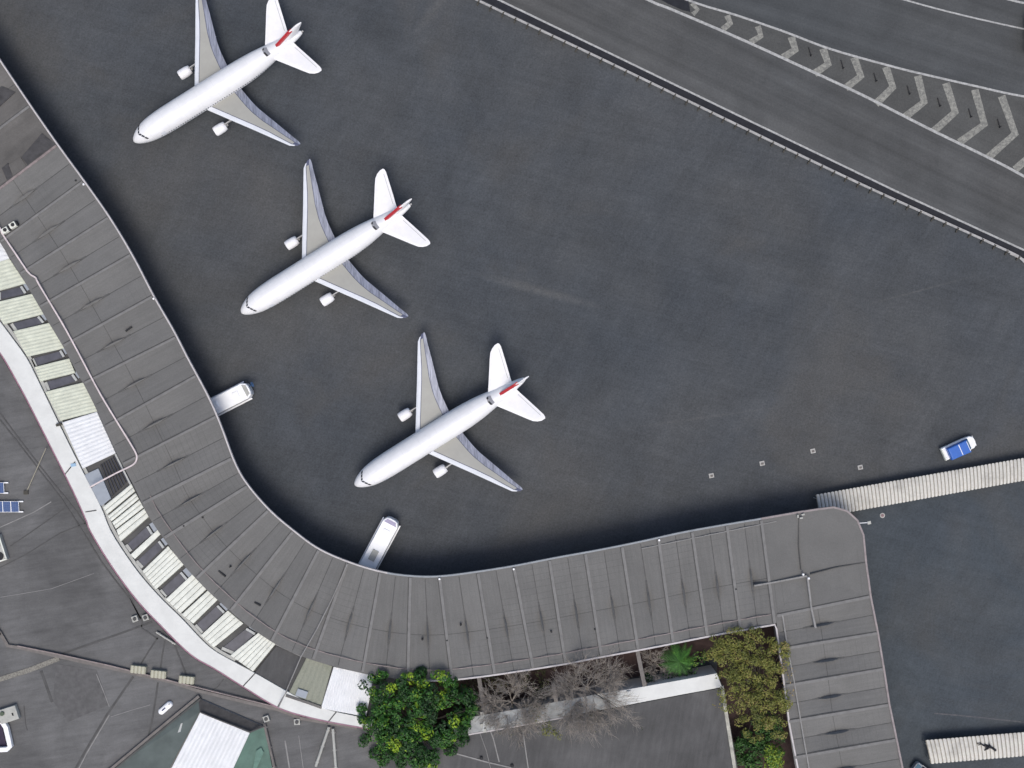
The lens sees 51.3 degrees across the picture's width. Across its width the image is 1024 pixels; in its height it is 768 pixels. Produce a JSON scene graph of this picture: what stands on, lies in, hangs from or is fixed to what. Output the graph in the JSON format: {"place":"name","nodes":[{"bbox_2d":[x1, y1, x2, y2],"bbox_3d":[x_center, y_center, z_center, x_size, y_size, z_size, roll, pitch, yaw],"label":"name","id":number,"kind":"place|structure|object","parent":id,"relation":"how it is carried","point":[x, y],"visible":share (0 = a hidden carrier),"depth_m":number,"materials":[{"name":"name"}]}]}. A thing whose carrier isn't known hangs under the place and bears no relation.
{"place":"outdoors","nodes":[
{"label":"outdoors","id":0,"kind":"place"},
{"bbox_2d":[0,0,1023,729],"bbox_3d":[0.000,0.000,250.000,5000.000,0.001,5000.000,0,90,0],"label":"apron","id":1,"kind":"object","parent":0,"point":[668,302],"depth_m":250.00,"materials":[{"name":"grey asphalt"}]},
{"bbox_2d":[0,355,380,767],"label":"flat roofed building","id":2,"kind":"structure","parent":1,"relation":"on","point":[76,642],"depth_m":243.50,"materials":[{"name":"concrete"}]},
{"bbox_2d":[0,482,8,493],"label":"solar panel","id":3,"kind":"object","parent":2,"relation":"on","point":[2,487],"visible":1,"depth_m":242.98,"materials":[{"name":"blue glass"}]},
{"bbox_2d":[0,534,9,561],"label":"exhaust fan","id":4,"kind":"object","parent":2,"relation":"on","point":[4,555],"visible":1,"depth_m":242.30,"materials":[{"name":"white metal"}]},
{"bbox_2d":[0,723,13,751],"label":"air duct","id":5,"kind":"object","parent":2,"relation":"on","point":[7,747],"visible":1,"depth_m":242.45,"materials":[{"name":"white metal"}]},
{"bbox_2d":[0,704,20,723],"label":"cooling unit","id":6,"kind":"object","parent":2,"relation":"on","point":[10,713],"visible":1,"depth_m":242.35,"materials":[{"name":"white metal"}]},
{"bbox_2d":[0,501,22,511],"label":"solar panel","id":7,"kind":"object","parent":2,"relation":"on","point":[9,506],"visible":1,"depth_m":242.92,"materials":[{"name":"blue glass"}]},
{"bbox_2d":[23,448,45,494],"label":"antenna mast","id":8,"kind":"object","parent":2,"relation":"on","point":[25,492],"visible":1,"depth_m":243.10,"materials":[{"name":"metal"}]},
{"bbox_2d":[131,615,138,621],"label":"roof vent","id":9,"kind":"object","parent":2,"relation":"on","point":[135,618],"visible":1,"depth_m":242.80,"materials":[{"name":"white metal"}]},
{"bbox_2d":[130,664,146,673],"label":"roof unit","id":10,"kind":"structure","parent":2,"relation":"on","point":[139,669],"depth_m":242.44,"materials":[{"name":"beige metal"}]},
{"bbox_2d":[142,613,149,620],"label":"roof vent","id":11,"kind":"object","parent":2,"relation":"on","point":[145,617],"visible":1,"depth_m":242.80,"materials":[{"name":"white metal"}]},
{"bbox_2d":[150,669,166,678],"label":"roof unit","id":12,"kind":"structure","parent":2,"relation":"on","point":[159,674],"depth_m":242.42,"materials":[{"name":"beige metal"}]},
{"bbox_2d":[158,701,172,714],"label":"roof light","id":13,"kind":"object","parent":2,"relation":"on","point":[164,708],"visible":1,"depth_m":242.69,"materials":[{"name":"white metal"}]},
{"bbox_2d":[156,631,175,644],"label":"roof pipe","id":14,"kind":"object","parent":2,"relation":"on","point":[166,638],"visible":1,"depth_m":242.83,"materials":[{"name":"metal"}]},
{"bbox_2d":[178,675,195,684],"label":"roof unit","id":15,"kind":"structure","parent":2,"relation":"on","point":[186,679],"depth_m":242.43,"materials":[{"name":"beige metal"}]},
{"bbox_2d":[262,714,269,722],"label":"roof vent","id":16,"kind":"object","parent":2,"relation":"on","point":[266,718],"visible":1,"depth_m":242.80,"materials":[{"name":"white metal"}]},
{"bbox_2d":[263,722,275,767],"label":"roof pipe","id":17,"kind":"object","parent":2,"relation":"on","point":[269,746],"visible":1,"depth_m":242.75,"materials":[{"name":"metal"}]},
{"bbox_2d":[294,718,300,724],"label":"roof vent","id":18,"kind":"object","parent":2,"relation":"on","point":[297,721],"visible":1,"depth_m":242.80,"materials":[{"name":"white metal"}]},
{"bbox_2d":[315,726,329,766],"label":"roof pipe","id":19,"kind":"object","parent":2,"relation":"on","point":[322,746],"visible":1,"depth_m":242.75,"materials":[{"name":"metal"}]},
{"bbox_2d":[331,728,337,767],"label":"roof pipe","id":20,"kind":"object","parent":2,"relation":"on","point":[334,748],"visible":1,"depth_m":242.75,"materials":[{"name":"metal"}]},
{"bbox_2d":[0,321,383,729],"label":"covered walkway","id":21,"kind":"structure","parent":1,"relation":"on","point":[171,622],"depth_m":242.30,"materials":[{"name":"metal"}]},
{"bbox_2d":[111,695,272,767],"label":"green hall","id":22,"kind":"structure","parent":1,"relation":"on","point":[196,732],"depth_m":242.36,"materials":[{"name":"metal"}]},
{"bbox_2d":[133,0,320,145],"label":"passenger plane","id":23,"kind":"object","parent":1,"relation":"on","point":[220,83],"visible":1,"depth_m":243.92,"materials":[{"name":"metal"}]},
{"bbox_2d":[211,381,253,415],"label":"airport bus","id":24,"kind":"object","parent":1,"relation":"on","point":[233,397],"visible":0.62,"depth_m":246.70,"materials":[{"name":"white paint"}]},
{"bbox_2d":[241,159,429,317],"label":"passenger plane","id":25,"kind":"object","parent":1,"relation":"on","point":[327,255],"visible":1,"depth_m":243.91,"materials":[{"name":"metal"}]},
{"bbox_2d":[358,515,400,569],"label":"airport bus","id":26,"kind":"object","parent":1,"relation":"on","point":[380,542],"visible":0.9,"depth_m":246.70,"materials":[{"name":"white paint"}]},
{"bbox_2d":[354,333,544,490],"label":"passenger plane","id":27,"kind":"object","parent":1,"relation":"on","point":[441,428],"visible":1,"depth_m":243.90,"materials":[{"name":"white paint"}]},
{"bbox_2d":[0,59,902,767],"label":"terminal building","id":28,"kind":"structure","parent":1,"relation":"on","point":[224,559],"depth_m":241.33,"materials":[{"name":"grey concrete"}]},
{"bbox_2d":[1,226,11,233],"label":"air conditioner","id":29,"kind":"object","parent":28,"relation":"on","point":[6,230],"visible":1,"depth_m":240.20,"materials":[{"name":"white metal"}]},
{"bbox_2d":[8,221,18,228],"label":"air conditioner","id":30,"kind":"object","parent":28,"relation":"on","point":[13,224],"visible":1,"depth_m":240.20,"materials":[{"name":"white metal"}]},
{"bbox_2d":[636,651,646,685],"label":"court beam","id":31,"kind":"structure","parent":28,"relation":"attached to","point":[642,675],"depth_m":242.56,"materials":[{"name":"concrete"}]},
{"bbox_2d":[536,716,562,739],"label":"tree","id":32,"kind":"object","parent":1,"relation":"on","point":[549,725],"visible":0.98,"depth_m":241.00,"materials":[{"name":"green plant"}]},
{"bbox_2d":[551,682,557,701],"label":"court beam","id":33,"kind":"structure","parent":1,"relation":"on","point":[553,685],"depth_m":242.53,"materials":[{"name":"concrete"}]},
{"bbox_2d":[381,681,736,767],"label":"court building","id":34,"kind":"structure","parent":1,"relation":"on","point":[690,730],"depth_m":242.90,"materials":[{"name":"concrete"}]},
{"bbox_2d":[454,665,720,735],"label":"covered walkway","id":35,"kind":"structure","parent":1,"relation":"on","point":[703,678],"depth_m":242.60,"materials":[{"name":"white metal"}]},
{"bbox_2d":[475,0,1023,262],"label":"guard rail","id":36,"kind":"object","parent":1,"relation":"on","point":[755,133],"visible":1,"depth_m":249.15,"materials":[{"name":"metal"}]},
{"bbox_2d":[813,458,1023,511],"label":"walkway canopy","id":37,"kind":"object","parent":1,"relation":"on","point":[920,487],"visible":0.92,"depth_m":247.46,"materials":[{"name":"metal"}]},
{"bbox_2d":[940,436,976,460],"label":"pickup truck","id":38,"kind":"object","parent":1,"relation":"on","point":[964,445],"visible":1,"depth_m":247.37,"materials":[{"name":"blue metal"}]},
{"bbox_2d":[383,626,794,767],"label":"planting bed","id":39,"kind":"object","parent":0,"point":[701,645],"depth_m":249.98,"materials":[{"name":"soil"}]},
{"bbox_2d":[356,666,478,767],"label":"broadleaf tree","id":40,"kind":"object","parent":39,"relation":"on","point":[421,709],"visible":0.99,"depth_m":238.68,"materials":[{"name":"green plant"}]},
{"bbox_2d":[477,678,483,711],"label":"court beam","id":41,"kind":"structure","parent":39,"relation":"on","point":[479,680],"depth_m":242.51,"materials":[{"name":"concrete"}]},
{"bbox_2d":[463,670,552,700],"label":"shrub","id":42,"kind":"object","parent":39,"relation":"on","point":[509,684],"visible":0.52,"depth_m":245.80,"materials":[{"name":"brown plant"}]},
{"bbox_2d":[471,667,552,749],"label":"bare tree","id":43,"kind":"object","parent":39,"relation":"on","point":[489,704],"visible":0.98,"depth_m":240.91,"materials":[{"name":"brown plant"}]},
{"bbox_2d":[535,646,642,747],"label":"bare tree","id":44,"kind":"object","parent":39,"relation":"on","point":[610,685],"visible":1,"depth_m":239.73,"materials":[{"name":"brown plant"}]},
{"bbox_2d":[640,646,671,683],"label":"bare tree","id":45,"kind":"object","parent":39,"relation":"on","point":[647,656],"visible":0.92,"depth_m":245.09,"materials":[{"name":"grey plant"}]},
{"bbox_2d":[644,663,696,682],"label":"dark hedge","id":46,"kind":"object","parent":39,"relation":"on","point":[688,671],"visible":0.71,"depth_m":245.26,"materials":[{"name":"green plant"}]},
{"bbox_2d":[658,644,698,675],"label":"palm tree","id":47,"kind":"object","parent":39,"relation":"on","point":[678,658],"visible":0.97,"depth_m":243.76,"materials":[{"name":"green plant"}]},
{"bbox_2d":[688,650,706,673],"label":"edge shrub","id":48,"kind":"object","parent":39,"relation":"on","point":[701,660],"visible":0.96,"depth_m":242.75,"materials":[{"name":"green plant"}]},
{"bbox_2d":[702,626,792,743],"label":"olive tree","id":49,"kind":"object","parent":39,"relation":"on","point":[755,680],"visible":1,"depth_m":239.37,"materials":[{"name":"green plant"}]},
{"bbox_2d":[712,647,795,706],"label":"russet tree","id":50,"kind":"object","parent":39,"relation":"on","point":[781,683],"visible":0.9,"depth_m":239.87,"materials":[{"name":"brown plant"}]},
{"bbox_2d":[733,711,785,767],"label":"green bush","id":51,"kind":"object","parent":39,"relation":"on","point":[749,759],"visible":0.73,"depth_m":244.42,"materials":[{"name":"green plant"}]},
{"bbox_2d":[763,742,784,767],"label":"yellow bush","id":52,"kind":"object","parent":39,"relation":"on","point":[775,761],"visible":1,"depth_m":242.59,"materials":[{"name":"green plant"}]},
{"bbox_2d":[502,0,1023,248],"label":"road","id":53,"kind":"structure","parent":0,"point":[845,127],"depth_m":249.98,"materials":[{"name":"grey asphalt"}]},
{"bbox_2d":[484,0,1023,257],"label":"gutter","id":54,"kind":"object","parent":53,"relation":"on","point":[709,105],"visible":1,"depth_m":249.96,"materials":[{"name":"concrete"}]},
{"bbox_2d":[498,0,1023,250],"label":"edge line","id":55,"kind":"object","parent":53,"relation":"on","point":[738,115],"visible":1,"depth_m":249.94,"materials":[{"name":"white paint"}]},
{"bbox_2d":[647,0,1023,176],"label":"edge line","id":56,"kind":"object","parent":53,"relation":"on","point":[841,85],"visible":1,"depth_m":249.94,"materials":[{"name":"white paint"}]},
{"bbox_2d":[653,0,1023,173],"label":"gore","id":57,"kind":"structure","parent":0,"point":[931,113],"depth_m":249.98,"materials":[{"name":"asphalt"}]},
{"bbox_2d":[662,0,689,11],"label":"road patch","id":58,"kind":"object","parent":57,"relation":"on","point":[682,5],"visible":1,"depth_m":249.96,"materials":[{"name":"grey asphalt"}]},
{"bbox_2d":[690,3,699,15],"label":"chevron marking","id":59,"kind":"object","parent":57,"relation":"on","point":[696,8],"visible":1,"depth_m":249.94,"materials":[{"name":"paint"}]},
{"bbox_2d":[721,14,732,30],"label":"chevron marking","id":60,"kind":"object","parent":57,"relation":"on","point":[727,25],"visible":1,"depth_m":249.94,"materials":[{"name":"paint"}]},
{"bbox_2d":[749,25,763,42],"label":"chevron marking","id":61,"kind":"object","parent":57,"relation":"on","point":[758,37],"visible":1,"depth_m":249.94,"materials":[{"name":"paint"}]},
{"bbox_2d":[781,36,798,58],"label":"chevron marking","id":62,"kind":"object","parent":57,"relation":"on","point":[792,51],"visible":1,"depth_m":249.94,"materials":[{"name":"paint"}]},
{"bbox_2d":[813,48,831,76],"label":"chevron marking","id":63,"kind":"object","parent":57,"relation":"on","point":[824,66],"visible":1,"depth_m":249.94,"materials":[{"name":"paint"}]},
{"bbox_2d":[844,57,863,90],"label":"chevron marking","id":64,"kind":"object","parent":57,"relation":"on","point":[852,82],"visible":1,"depth_m":249.94,"materials":[{"name":"paint"}]},
{"bbox_2d":[874,66,895,106],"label":"chevron marking","id":65,"kind":"object","parent":57,"relation":"on","point":[885,94],"visible":1,"depth_m":249.94,"materials":[{"name":"paint"}]},
{"bbox_2d":[903,75,927,119],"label":"chevron marking","id":66,"kind":"object","parent":57,"relation":"on","point":[917,107],"visible":1,"depth_m":249.94,"materials":[{"name":"paint"}]},
{"bbox_2d":[932,82,958,131],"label":"chevron marking","id":67,"kind":"object","parent":57,"relation":"on","point":[945,120],"visible":1,"depth_m":249.94,"materials":[{"name":"paint"}]},
{"bbox_2d":[957,89,987,143],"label":"chevron marking","id":68,"kind":"object","parent":57,"relation":"on","point":[970,134],"visible":1,"depth_m":249.94,"materials":[{"name":"paint"}]},
{"bbox_2d":[986,95,1018,157],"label":"chevron marking","id":69,"kind":"object","parent":57,"relation":"on","point":[1000,146],"visible":1,"depth_m":249.94,"materials":[{"name":"paint"}]},
{"bbox_2d":[1013,157,1023,171],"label":"chevron marking","id":70,"kind":"object","parent":57,"relation":"on","point":[1018,166],"visible":1,"depth_m":249.94,"materials":[{"name":"paint"}]},
{"bbox_2d":[692,0,1023,94],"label":"road","id":71,"kind":"structure","parent":0,"point":[920,38],"depth_m":249.98,"materials":[{"name":"grey asphalt"}]},
{"bbox_2d":[686,0,1023,96],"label":"edge line","id":72,"kind":"object","parent":71,"relation":"on","point":[838,51],"visible":1,"depth_m":249.94,"materials":[{"name":"white paint"}]},
{"bbox_2d":[904,0,1023,29],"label":"edge line","id":73,"kind":"object","parent":71,"relation":"on","point":[964,15],"visible":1,"depth_m":249.94,"materials":[{"name":"white paint"}]},
{"bbox_2d":[911,761,925,767],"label":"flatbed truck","id":74,"kind":"object","parent":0,"point":[916,764],"visible":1,"depth_m":248.31,"materials":[{"name":"blue metal"}]},
{"bbox_2d":[854,481,1023,767],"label":"yard","id":75,"kind":"structure","parent":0,"point":[946,575],"depth_m":249.99,"materials":[{"name":"grey asphalt"}]},
{"bbox_2d":[922,732,1023,763],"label":"walkway canopy","id":76,"kind":"object","parent":75,"relation":"on","point":[960,749],"visible":1,"depth_m":247.46,"materials":[{"name":"metal"}]},
{"bbox_2d":[977,743,996,750],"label":"fallen branch","id":77,"kind":"object","parent":76,"relation":"on","point":[988,746],"visible":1,"depth_m":247.03,"materials":[{"name":"black wood"}]},
{"bbox_2d":[934,713,1023,722],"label":"worn line","id":78,"kind":"object","parent":75,"relation":"on","point":[980,717],"visible":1,"depth_m":249.97,"materials":[{"name":"grey paint"}]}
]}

